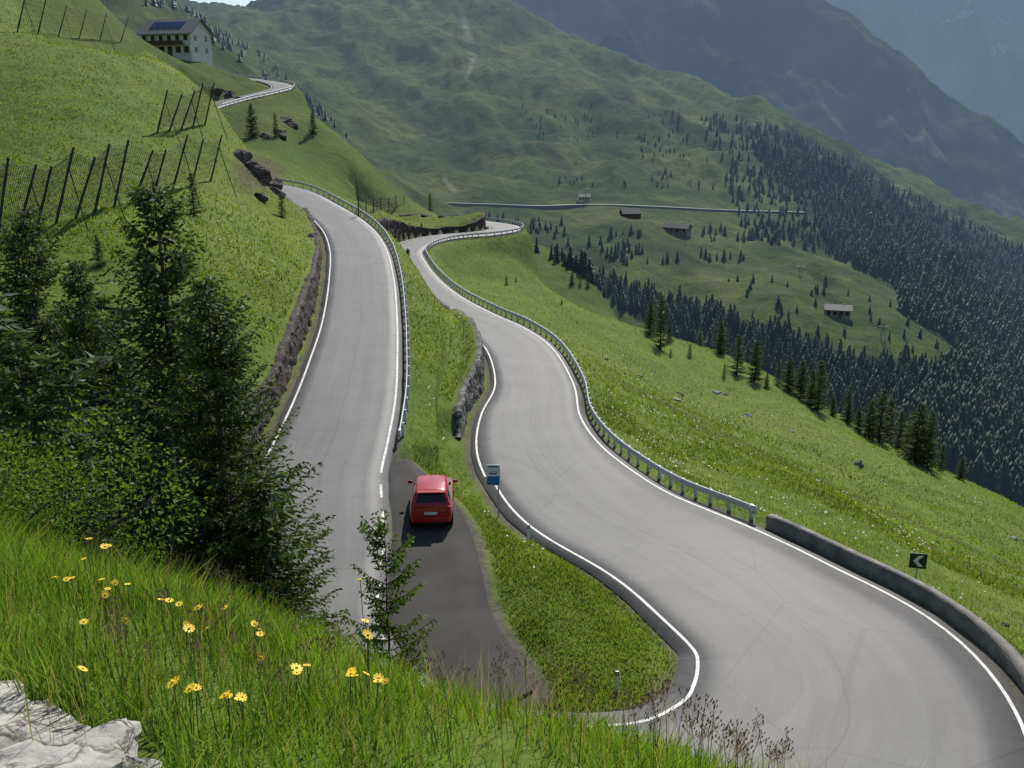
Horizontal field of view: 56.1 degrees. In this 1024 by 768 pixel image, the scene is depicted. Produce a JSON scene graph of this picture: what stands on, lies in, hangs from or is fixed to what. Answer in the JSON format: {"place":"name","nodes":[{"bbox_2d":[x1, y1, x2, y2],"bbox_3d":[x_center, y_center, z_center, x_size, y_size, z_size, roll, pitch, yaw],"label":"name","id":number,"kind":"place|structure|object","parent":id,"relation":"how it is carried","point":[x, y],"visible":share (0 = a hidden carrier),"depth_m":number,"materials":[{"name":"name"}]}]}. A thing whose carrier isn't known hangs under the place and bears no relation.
{"place":"outdoors","nodes":[
{"label":"outdoors","id":0,"kind":"place"},
{"bbox_2d":[190,0,255,5],"label":"sky","id":1,"kind":"structure","parent":0,"point":[233,2],"materials":[{"name":"white"}]},
{"bbox_2d":[0,0,1023,767],"bbox_3d":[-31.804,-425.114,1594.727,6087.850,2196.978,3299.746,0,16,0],"label":"terrain","id":2,"kind":"structure","parent":0,"point":[420,100],"depth_m":225.85,"materials":[{"name":"plant"}]},
{"bbox_2d":[0,679,32,715],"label":"limestone rock","id":3,"kind":"object","parent":2,"relation":"on","point":[8,697],"visible":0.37,"depth_m":3.15,"materials":[{"name":"stone"}]},
{"bbox_2d":[0,740,55,767],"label":"limestone rock","id":4,"kind":"object","parent":2,"relation":"on","point":[15,755],"visible":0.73,"depth_m":2.66,"materials":[{"name":"stone"}]},
{"bbox_2d":[0,280,84,535],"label":"spruce tree","id":5,"kind":"object","parent":2,"relation":"on","point":[17,333],"visible":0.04,"depth_m":20.53,"materials":[{"name":"green plant"}]},
{"bbox_2d":[0,699,90,748],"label":"limestone rock","id":6,"kind":"object","parent":2,"relation":"on","point":[14,729],"visible":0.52,"depth_m":3.03,"materials":[{"name":"stone"}]},
{"bbox_2d":[0,428,101,537],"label":"shrub","id":7,"kind":"object","parent":2,"relation":"on","point":[11,484],"visible":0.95,"depth_m":7.33,"materials":[{"name":"green plant"}]},
{"bbox_2d":[0,336,119,556],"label":"spruce tree","id":8,"kind":"object","parent":2,"relation":"on","point":[30,420],"visible":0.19,"depth_m":14.24,"materials":[{"name":"green plant"}]},
{"bbox_2d":[14,737,123,767],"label":"limestone rock","id":9,"kind":"object","parent":2,"relation":"on","point":[99,752],"visible":1,"depth_m":2.64,"materials":[{"name":"stone"}]},
{"bbox_2d":[17,0,128,49],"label":"avalanche fence","id":10,"kind":"object","parent":2,"relation":"on","point":[32,25],"visible":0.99,"depth_m":162.70,"materials":[{"name":"metal"}]},
{"bbox_2d":[0,204,148,534],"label":"spruce tree","id":11,"kind":"object","parent":2,"relation":"on","point":[31,302],"visible":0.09,"depth_m":24.78,"materials":[{"name":"green plant"}]},
{"bbox_2d":[0,351,161,567],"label":"spruce tree","id":12,"kind":"object","parent":2,"relation":"on","point":[69,390],"visible":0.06,"depth_m":17.32,"materials":[{"name":"green plant"}]},
{"bbox_2d":[31,416,135,564],"bbox_3d":[-5.116,1.977,11.459,1.743,3.350,1.725,-10,19,-31],"label":"shrub","id":13,"kind":"object","parent":2,"relation":"on","point":[87,525],"visible":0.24,"depth_m":11.26,"materials":[{"name":"green plant"}]},
{"bbox_2d":[6,493,167,576],"bbox_3d":[-4.438,1.611,9.108,1.710,1.066,2.244,-14,21,-39],"label":"shrub","id":14,"kind":"object","parent":2,"relation":"on","point":[124,545],"visible":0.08,"depth_m":9.08,"materials":[{"name":"green plant"}]},
{"bbox_2d":[28,258,155,548],"bbox_3d":[-10.135,3.938,23.923,5.890,14.214,5.199,6,17,20],"label":"spruce tree","id":15,"kind":"object","parent":2,"relation":"on","point":[84,317],"visible":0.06,"depth_m":22.24,"materials":[{"name":"green plant"}]},
{"bbox_2d":[90,234,108,267],"bbox_3d":[-23.070,-7.327,53.647,1.047,2.097,1.110,15,22,42],"label":"spruce tree","id":16,"kind":"object","parent":2,"relation":"on","point":[98,247],"visible":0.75,"depth_m":53.55,"materials":[{"name":"green plant"}]},
{"bbox_2d":[63,718,141,757],"bbox_3d":[-1.241,1.110,2.804,0.272,0.117,0.427,0,16,1],"label":"limestone rock","id":17,"kind":"object","parent":2,"relation":"on","point":[124,733],"visible":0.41,"depth_m":2.90,"materials":[{"name":"stone"}]},
{"bbox_2d":[36,290,174,540],"bbox_3d":[-11.578,3.985,27.987,8.113,13.631,7.650,-4,16,-13],"label":"spruce tree","id":18,"kind":"object","parent":2,"relation":"on","point":[103,306],"visible":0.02,"depth_m":26.22,"materials":[{"name":"green plant"}]},
{"bbox_2d":[0,393,214,560],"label":"shrub","id":19,"kind":"object","parent":2,"relation":"on","point":[125,516],"visible":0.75,"depth_m":9.19,"materials":[{"name":"green plant"}]},
{"bbox_2d":[59,350,176,551],"bbox_3d":[-7.660,5.085,20.481,7.835,12.067,7.388,-4,16,-12],"label":"spruce tree","id":20,"kind":"object","parent":2,"relation":"on","point":[107,366],"visible":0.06,"depth_m":18.98,"materials":[{"name":"green plant"}]},
{"bbox_2d":[0,135,236,243],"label":"avalanche fence","id":21,"kind":"object","parent":2,"relation":"on","point":[47,183],"visible":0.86,"depth_m":60.50,"materials":[{"name":"metal"}]},
{"bbox_2d":[93,537,156,569],"bbox_3d":[-5.312,3.046,12.688,2.128,1.759,2.498,8,18,26],"label":"shrub","id":22,"kind":"object","parent":2,"relation":"on","point":[137,551],"visible":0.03,"depth_m":13.64,"materials":[{"name":"green plant"}]},
{"bbox_2d":[122,754,161,767],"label":"limestone rock","id":23,"kind":"object","parent":2,"relation":"on","point":[141,762],"visible":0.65,"depth_m":2.74,"materials":[{"name":"stone"}]},
{"bbox_2d":[166,676,179,723],"bbox_3d":[-1.106,1.072,3.160,0.048,0.237,0.047,3,16,9],"label":"yellow flower","id":24,"kind":"object","parent":2,"relation":"on","point":[172,682],"visible":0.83,"depth_m":3.14,"materials":[{"name":"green plant"}]},
{"bbox_2d":[136,18,214,65],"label":"alpine guesthouse","id":25,"kind":"structure","parent":2,"relation":"on","point":[187,39],"depth_m":266.75,"materials":[{"name":"paint"}]},
{"bbox_2d":[125,551,230,591],"bbox_3d":[-2.250,1.278,6.107,0.587,0.454,0.781,13,21,39],"label":"shrub","id":26,"kind":"object","parent":2,"relation":"on","point":[179,570],"visible":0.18,"depth_m":6.21,"materials":[{"name":"green plant"}]},
{"bbox_2d":[183,624,194,661],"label":"yellow flower","id":27,"kind":"object","parent":2,"relation":"on","point":[188,627],"visible":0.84,"depth_m":3.90,"materials":[{"name":"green plant"}]},
{"bbox_2d":[184,683,195,740],"bbox_3d":[-1.043,1.088,3.138,0.037,0.231,0.037,4,16,13],"label":"yellow flower","id":28,"kind":"object","parent":2,"relation":"on","point":[189,688],"visible":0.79,"depth_m":3.12,"materials":[{"name":"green plant"}]},
{"bbox_2d":[156,83,226,149],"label":"avalanche fence","id":29,"kind":"object","parent":2,"relation":"on","point":[188,109],"visible":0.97,"depth_m":100.27,"materials":[{"name":"metal"}]},
{"bbox_2d":[185,173,205,215],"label":"spruce tree","id":30,"kind":"object","parent":2,"relation":"on","point":[194,194],"visible":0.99,"depth_m":75.95,"materials":[{"name":"green plant"}]},
{"bbox_2d":[193,684,201,737],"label":"yellow flower","id":31,"kind":"object","parent":2,"relation":"on","point":[196,688],"visible":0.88,"depth_m":3.15,"materials":[{"name":"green plant"}]},
{"bbox_2d":[171,570,252,598],"bbox_3d":[-2.023,1.360,6.083,0.514,0.397,0.683,7,18,24],"label":"shrub","id":32,"kind":"object","parent":2,"relation":"on","point":[221,580],"visible":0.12,"depth_m":6.21,"materials":[{"name":"green plant"}]},
{"bbox_2d":[77,181,348,639],"bbox_3d":[-5.911,3.259,17.621,5.971,13.748,6.765,6,17,19],"label":"spruce tree","id":33,"kind":"object","parent":2,"relation":"on","point":[172,276],"visible":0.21,"depth_m":16.32,"materials":[{"name":"green plant"}]},
{"bbox_2d":[211,87,223,95],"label":"rock outcrop","id":34,"kind":"object","parent":2,"relation":"on","point":[217,91],"visible":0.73,"depth_m":239.90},
{"bbox_2d":[0,492,435,686],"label":"bank grass","id":35,"kind":"structure","parent":2,"relation":"on","point":[47,534],"depth_m":7.50,"materials":[{"name":"plant"}]},
{"bbox_2d":[219,690,230,738],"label":"yellow flower","id":36,"kind":"object","parent":2,"relation":"on","point":[228,691],"visible":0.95,"depth_m":3.14,"materials":[{"name":"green plant"}]},
{"bbox_2d":[222,90,235,97],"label":"rock outcrop","id":37,"kind":"object","parent":2,"relation":"on","point":[229,94],"visible":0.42,"depth_m":243.59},
{"bbox_2d":[224,693,234,743],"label":"yellow flower","id":38,"kind":"object","parent":2,"relation":"on","point":[228,696],"visible":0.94,"depth_m":3.13,"materials":[{"name":"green plant"}]},
{"bbox_2d":[111,274,356,644],"bbox_3d":[-4.374,2.735,15.740,4.987,9.208,4.548,4,17,14],"label":"spruce tree","id":39,"kind":"object","parent":2,"relation":"on","point":[220,440],"visible":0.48,"depth_m":14.89,"materials":[{"name":"green plant"}]},
{"bbox_2d":[236,692,247,742],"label":"yellow flower","id":40,"kind":"object","parent":2,"relation":"on","point":[242,695],"visible":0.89,"depth_m":3.15,"materials":[{"name":"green plant"}]},
{"bbox_2d":[233,149,252,162],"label":"rock outcrop","id":41,"kind":"object","parent":2,"relation":"on","point":[243,156],"visible":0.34,"depth_m":111.78,"materials":[{"name":"stone"}]},
{"bbox_2d":[244,159,258,168],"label":"rock outcrop","id":42,"kind":"object","parent":2,"relation":"on","point":[249,164],"visible":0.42,"depth_m":111.80,"materials":[{"name":"stone"}]},
{"bbox_2d":[241,103,262,137],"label":"spruce tree","id":43,"kind":"object","parent":2,"relation":"on","point":[252,125],"visible":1,"depth_m":203.36,"materials":[{"name":"green plant"}]},
{"bbox_2d":[192,208,322,515],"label":"stone cut wall","id":44,"kind":"structure","parent":2,"relation":"on","point":[290,347],"depth_m":63.59,"materials":[{"name":"stone"}]},
{"bbox_2d":[222,74,294,106],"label":"guardrail","id":45,"kind":"object","parent":2,"relation":"on","point":[247,97],"visible":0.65,"depth_m":252.56,"materials":[{"name":"metal"}]},
{"bbox_2d":[248,164,272,181],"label":"rock outcrop","id":46,"kind":"object","parent":2,"relation":"on","point":[261,172],"visible":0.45,"depth_m":111.91,"materials":[{"name":"stone"}]},
{"bbox_2d":[254,192,268,201],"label":"rock outcrop","id":47,"kind":"object","parent":2,"relation":"on","point":[262,196],"visible":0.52,"depth_m":105.23,"materials":[{"name":"stone"}]},
{"bbox_2d":[204,467,337,642],"bbox_3d":[-3.806,4.014,15.304,3.127,5.605,3.160,-14,21,-40],"label":"spruce tree","id":48,"kind":"object","parent":2,"relation":"on","point":[264,549],"visible":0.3,"depth_m":14.70,"materials":[{"name":"green plant"}]},
{"bbox_2d":[264,177,282,189],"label":"rock outcrop","id":49,"kind":"object","parent":2,"relation":"on","point":[276,182],"visible":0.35,"depth_m":113.37,"materials":[{"name":"stone"}]},
{"bbox_2d":[271,112,280,136],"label":"spruce tree","id":50,"kind":"object","parent":2,"relation":"on","point":[276,129],"visible":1,"depth_m":208.17,"materials":[{"name":"green plant"}]},
{"bbox_2d":[269,187,285,198],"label":"rock outcrop","id":51,"kind":"object","parent":2,"relation":"on","point":[276,191],"visible":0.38,"depth_m":112.34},
{"bbox_2d":[273,129,286,140],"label":"rock outcrop","id":52,"kind":"object","parent":2,"relation":"on","point":[282,132],"visible":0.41,"depth_m":210.94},
{"bbox_2d":[276,193,287,217],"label":"spruce tree","id":53,"kind":"object","parent":2,"relation":"on","point":[281,212],"visible":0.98,"depth_m":104.97,"materials":[{"name":"green plant"}]},
{"bbox_2d":[308,111,318,134],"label":"spruce tree","id":54,"kind":"object","parent":2,"relation":"on","point":[313,124],"visible":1,"depth_m":222.09,"materials":[{"name":"green plant"}]},
{"bbox_2d":[272,177,409,437],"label":"guardrail","id":55,"kind":"object","parent":2,"relation":"on","point":[404,414],"visible":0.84,"depth_m":78.98,"materials":[{"name":"metal"}]},
{"bbox_2d":[359,578,365,666],"bbox_3d":[-0.752,1.254,4.839,0.043,0.618,0.044,11,19,34],"label":"yellow flower","id":56,"kind":"object","parent":2,"relation":"on","point":[363,622],"visible":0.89,"depth_m":4.82,"materials":[{"name":"green plant"}]},
{"bbox_2d":[363,629,372,687],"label":"yellow flower","id":57,"kind":"object","parent":2,"relation":"on","point":[367,633],"visible":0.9,"depth_m":4.25,"materials":[{"name":"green plant"}]},
{"bbox_2d":[358,195,409,217],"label":"avalanche fence","id":58,"kind":"object","parent":2,"relation":"on","point":[380,202],"visible":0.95,"depth_m":159.95,"materials":[{"name":"metal"}]},
{"bbox_2d":[338,508,446,688],"bbox_3d":[-1.232,2.639,9.373,1.114,3.022,0.971,8,18,26],"label":"young larch tree","id":59,"kind":"object","parent":2,"relation":"on","point":[387,629],"visible":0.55,"depth_m":9.15,"materials":[{"name":"green plant"}]},
{"bbox_2d":[377,211,485,241],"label":"stone retaining wall","id":60,"kind":"structure","parent":2,"relation":"on","point":[394,228],"depth_m":173.73,"materials":[{"name":"stone"}]},
{"bbox_2d":[100,569,793,767],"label":"dry meadow plants","id":61,"kind":"object","parent":2,"relation":"on","point":[118,627],"visible":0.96,"depth_m":3.86,"materials":[{"name":"plant"}]},
{"bbox_2d":[387,460,531,705],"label":"gravel layby","id":62,"kind":"structure","parent":2,"relation":"on","point":[452,595],"depth_m":35.21,"materials":[{"name":"stone"}]},
{"bbox_2d":[407,472,457,523],"bbox_3d":[-3.499,4.664,42.048,2.225,1.894,4.082,-1,16,-3],"label":"parked car","id":63,"kind":"object","parent":62,"relation":"on","point":[431,498],"visible":1,"depth_m":40.30,"materials":[{"name":"red paint"}]},
{"bbox_2d":[434,294,484,438],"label":"stone retaining wall","id":64,"kind":"structure","parent":2,"relation":"on","point":[471,390],"depth_m":68.02,"materials":[{"name":"stone"}]},
{"bbox_2d":[0,500,929,767],"bbox_3d":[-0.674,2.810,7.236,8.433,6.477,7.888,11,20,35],"label":"foreground grass","id":65,"kind":"structure","parent":2,"relation":"on","point":[58,570],"depth_m":3.81,"materials":[{"name":"plant"}]},
{"bbox_2d":[486,465,499,515],"bbox_3d":[-0.904,5.280,46.170,0.660,2.975,0.113,-1,16,-4],"label":"bus stop sign","id":66,"kind":"object","parent":2,"relation":"on","point":[492,474],"visible":0.9,"depth_m":45.89,"materials":[{"name":"metal"}]},
{"bbox_2d":[0,205,1023,711],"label":"verge grass","id":67,"kind":"structure","parent":2,"relation":"on","point":[814,527],"depth_m":50.37,"materials":[{"name":"plant"}]},
{"bbox_2d":[409,458,649,711],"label":"island grass","id":68,"kind":"structure","parent":2,"relation":"on","point":[584,579],"depth_m":34.43,"materials":[{"name":"plant"}]},
{"bbox_2d":[144,0,1023,507],"bbox_3d":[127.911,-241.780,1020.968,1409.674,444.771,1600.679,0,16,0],"label":"distant forest","id":69,"kind":"object","parent":2,"relation":"on","point":[972,400],"visible":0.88,"depth_m":527.73,"materials":[{"name":"plant"}]},
{"bbox_2d":[577,194,590,201],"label":"farmhouse","id":70,"kind":"object","parent":2,"relation":"on","point":[582,197],"visible":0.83,"depth_m":826.78,"materials":[{"name":"stone"}]},
{"bbox_2d":[425,214,756,519],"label":"guardrail","id":71,"kind":"object","parent":2,"relation":"on","point":[712,493],"visible":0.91,"depth_m":62.43,"materials":[{"name":"metal"}]},
{"bbox_2d":[214,174,988,617],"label":"white wildflowers","id":72,"kind":"object","parent":2,"relation":"on","point":[730,422],"visible":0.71,"depth_m":68.21,"materials":[{"name":"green plant"}]},
{"bbox_2d":[615,671,618,692],"bbox_3d":[3.322,9.492,30.397,0.124,0.900,0.071,0,16,0],"label":"delineator post","id":73,"kind":"object","parent":2,"relation":"on","point":[617,680],"visible":0.84,"depth_m":30.34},
{"bbox_2d":[619,208,641,218],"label":"farmhouse","id":74,"kind":"object","parent":2,"relation":"on","point":[633,213],"visible":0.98,"depth_m":733.52,"materials":[{"name":"wood"}]},
{"bbox_2d":[640,300,657,335],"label":"spruce tree","id":75,"kind":"object","parent":2,"relation":"on","point":[650,317],"visible":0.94,"depth_m":165.45,"materials":[{"name":"green plant"}]},
{"bbox_2d":[650,295,671,349],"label":"spruce tree","id":76,"kind":"object","parent":2,"relation":"on","point":[660,340],"visible":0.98,"depth_m":154.57,"materials":[{"name":"green plant"}]},
{"bbox_2d":[663,325,674,342],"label":"spruce tree","id":77,"kind":"object","parent":2,"relation":"on","point":[668,331],"visible":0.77,"depth_m":165.46,"materials":[{"name":"green plant"}]},
{"bbox_2d":[662,222,692,236],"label":"farmhouse","id":78,"kind":"object","parent":2,"relation":"on","point":[683,229],"visible":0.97,"depth_m":658.10,"materials":[{"name":"stone"}]},
{"bbox_2d":[709,321,730,354],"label":"spruce tree","id":79,"kind":"object","parent":2,"relation":"on","point":[720,350],"visible":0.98,"depth_m":172.76,"materials":[{"name":"green plant"}]},
{"bbox_2d":[725,334,747,374],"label":"spruce tree","id":80,"kind":"object","parent":2,"relation":"on","point":[737,354],"visible":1,"depth_m":155.45,"materials":[{"name":"green plant"}]},
{"bbox_2d":[743,340,764,382],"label":"spruce tree","id":81,"kind":"object","parent":2,"relation":"on","point":[753,372],"visible":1,"depth_m":152.27,"materials":[{"name":"green plant"}]},
{"bbox_2d":[773,362,783,385],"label":"spruce tree","id":82,"kind":"object","parent":2,"relation":"on","point":[778,373],"visible":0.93,"depth_m":160.59,"materials":[{"name":"green plant"}]},
{"bbox_2d":[779,357,797,392],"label":"spruce tree","id":83,"kind":"object","parent":2,"relation":"on","point":[790,370],"visible":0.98,"depth_m":156.59,"materials":[{"name":"green plant"}]},
{"bbox_2d":[789,360,809,399],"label":"spruce tree","id":84,"kind":"object","parent":2,"relation":"on","point":[801,377],"visible":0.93,"depth_m":153.61,"materials":[{"name":"green plant"}]},
{"bbox_2d":[800,369,820,406],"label":"spruce tree","id":85,"kind":"object","parent":2,"relation":"on","point":[813,377],"visible":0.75,"depth_m":148.65,"materials":[{"name":"green plant"}]},
{"bbox_2d":[806,360,831,411],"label":"spruce tree","id":86,"kind":"object","parent":2,"relation":"on","point":[819,402],"visible":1,"depth_m":145.90,"materials":[{"name":"green plant"}]},
{"bbox_2d":[826,396,837,416],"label":"spruce tree","id":87,"kind":"object","parent":2,"relation":"on","point":[832,408],"visible":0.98,"depth_m":149.79,"materials":[{"name":"green plant"}]},
{"bbox_2d":[824,303,852,321],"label":"stone hut","id":88,"kind":"object","parent":2,"relation":"on","point":[842,312],"visible":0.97,"depth_m":451.44,"materials":[{"name":"grey stone"}]},
{"bbox_2d":[839,389,855,422],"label":"spruce tree","id":89,"kind":"object","parent":2,"relation":"on","point":[849,396],"visible":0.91,"depth_m":148.95,"materials":[{"name":"green plant"}]},
{"bbox_2d":[845,404,853,424],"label":"spruce tree","id":90,"kind":"object","parent":2,"relation":"on","point":[848,412],"visible":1,"depth_m":148.03,"materials":[{"name":"green plant"}]},
{"bbox_2d":[851,405,863,431],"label":"spruce tree","id":91,"kind":"object","parent":2,"relation":"on","point":[858,428],"visible":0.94,"depth_m":143.28,"materials":[{"name":"green plant"}]},
{"bbox_2d":[856,401,880,439],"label":"spruce tree","id":92,"kind":"object","parent":2,"relation":"on","point":[866,432],"visible":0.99,"depth_m":139.99,"materials":[{"name":"green plant"}]},
{"bbox_2d":[866,389,893,444],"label":"spruce tree","id":93,"kind":"object","parent":2,"relation":"on","point":[882,438],"visible":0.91,"depth_m":140.37,"materials":[{"name":"green plant"}]},
{"bbox_2d":[877,398,898,444],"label":"spruce tree","id":94,"kind":"object","parent":2,"relation":"on","point":[892,412],"visible":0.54,"depth_m":153.81,"materials":[{"name":"green plant"}]},
{"bbox_2d":[765,513,1023,691],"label":"concrete parapet","id":95,"kind":"structure","parent":2,"relation":"on","point":[1003,652],"depth_m":36.65,"materials":[{"name":"concrete"}]},
{"bbox_2d":[888,410,908,450],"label":"spruce tree","id":96,"kind":"object","parent":2,"relation":"on","point":[900,434],"visible":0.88,"depth_m":141.26,"materials":[{"name":"green plant"}]},
{"bbox_2d":[894,403,937,466],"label":"spruce tree","id":97,"kind":"object","parent":2,"relation":"on","point":[916,433],"visible":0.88,"depth_m":128.46,"materials":[{"name":"green plant"}]},
{"bbox_2d":[909,553,927,578],"bbox_3d":[16.544,7.772,39.282,0.660,1.865,0.090,3,16,11],"label":"chevron sign","id":98,"kind":"object","parent":2,"relation":"on","point":[917,560],"visible":0.83,"depth_m":39.08,"materials":[{"name":"metal"}]},
{"bbox_2d":[915,412,942,471],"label":"spruce tree","id":99,"kind":"object","parent":2,"relation":"on","point":[928,455],"visible":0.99,"depth_m":126.77,"materials":[{"name":"green plant"}]},
{"bbox_2d":[934,445,946,472],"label":"spruce tree","id":100,"kind":"object","parent":2,"relation":"on","point":[942,461],"visible":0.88,"depth_m":132.16,"materials":[{"name":"green plant"}]},
{"bbox_2d":[954,457,967,480],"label":"spruce tree","id":101,"kind":"object","parent":2,"relation":"on","point":[959,473],"visible":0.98,"depth_m":130.31,"materials":[{"name":"green plant"}]},
{"bbox_2d":[215,78,1023,767],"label":"mountain road","id":102,"kind":"structure","parent":0,"point":[781,636],"depth_m":39.73,"materials":[{"name":"asphalt"}]},
{"bbox_2d":[217,80,1023,734],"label":"road marking","id":103,"kind":"object","parent":102,"relation":"on","point":[689,694],"visible":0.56,"depth_m":45.84,"materials":[{"name":"white paint"}]},
{"bbox_2d":[446,202,803,213],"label":"valley road","id":104,"kind":"structure","parent":0,"point":[576,205],"depth_m":806.47,"materials":[{"name":"asphalt"}]},
{"bbox_2d":[510,0,1023,220],"bbox_3d":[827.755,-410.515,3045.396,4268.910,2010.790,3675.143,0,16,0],"label":"mountain","id":105,"kind":"structure","parent":0,"point":[825,67],"depth_m":3217.95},
{"bbox_2d":[826,0,1023,143],"bbox_3d":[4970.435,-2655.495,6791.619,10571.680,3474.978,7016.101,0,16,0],"label":"mountain","id":106,"kind":"structure","parent":0,"point":[968,54],"depth_m":6873.48,"materials":[{"name":"stone"}]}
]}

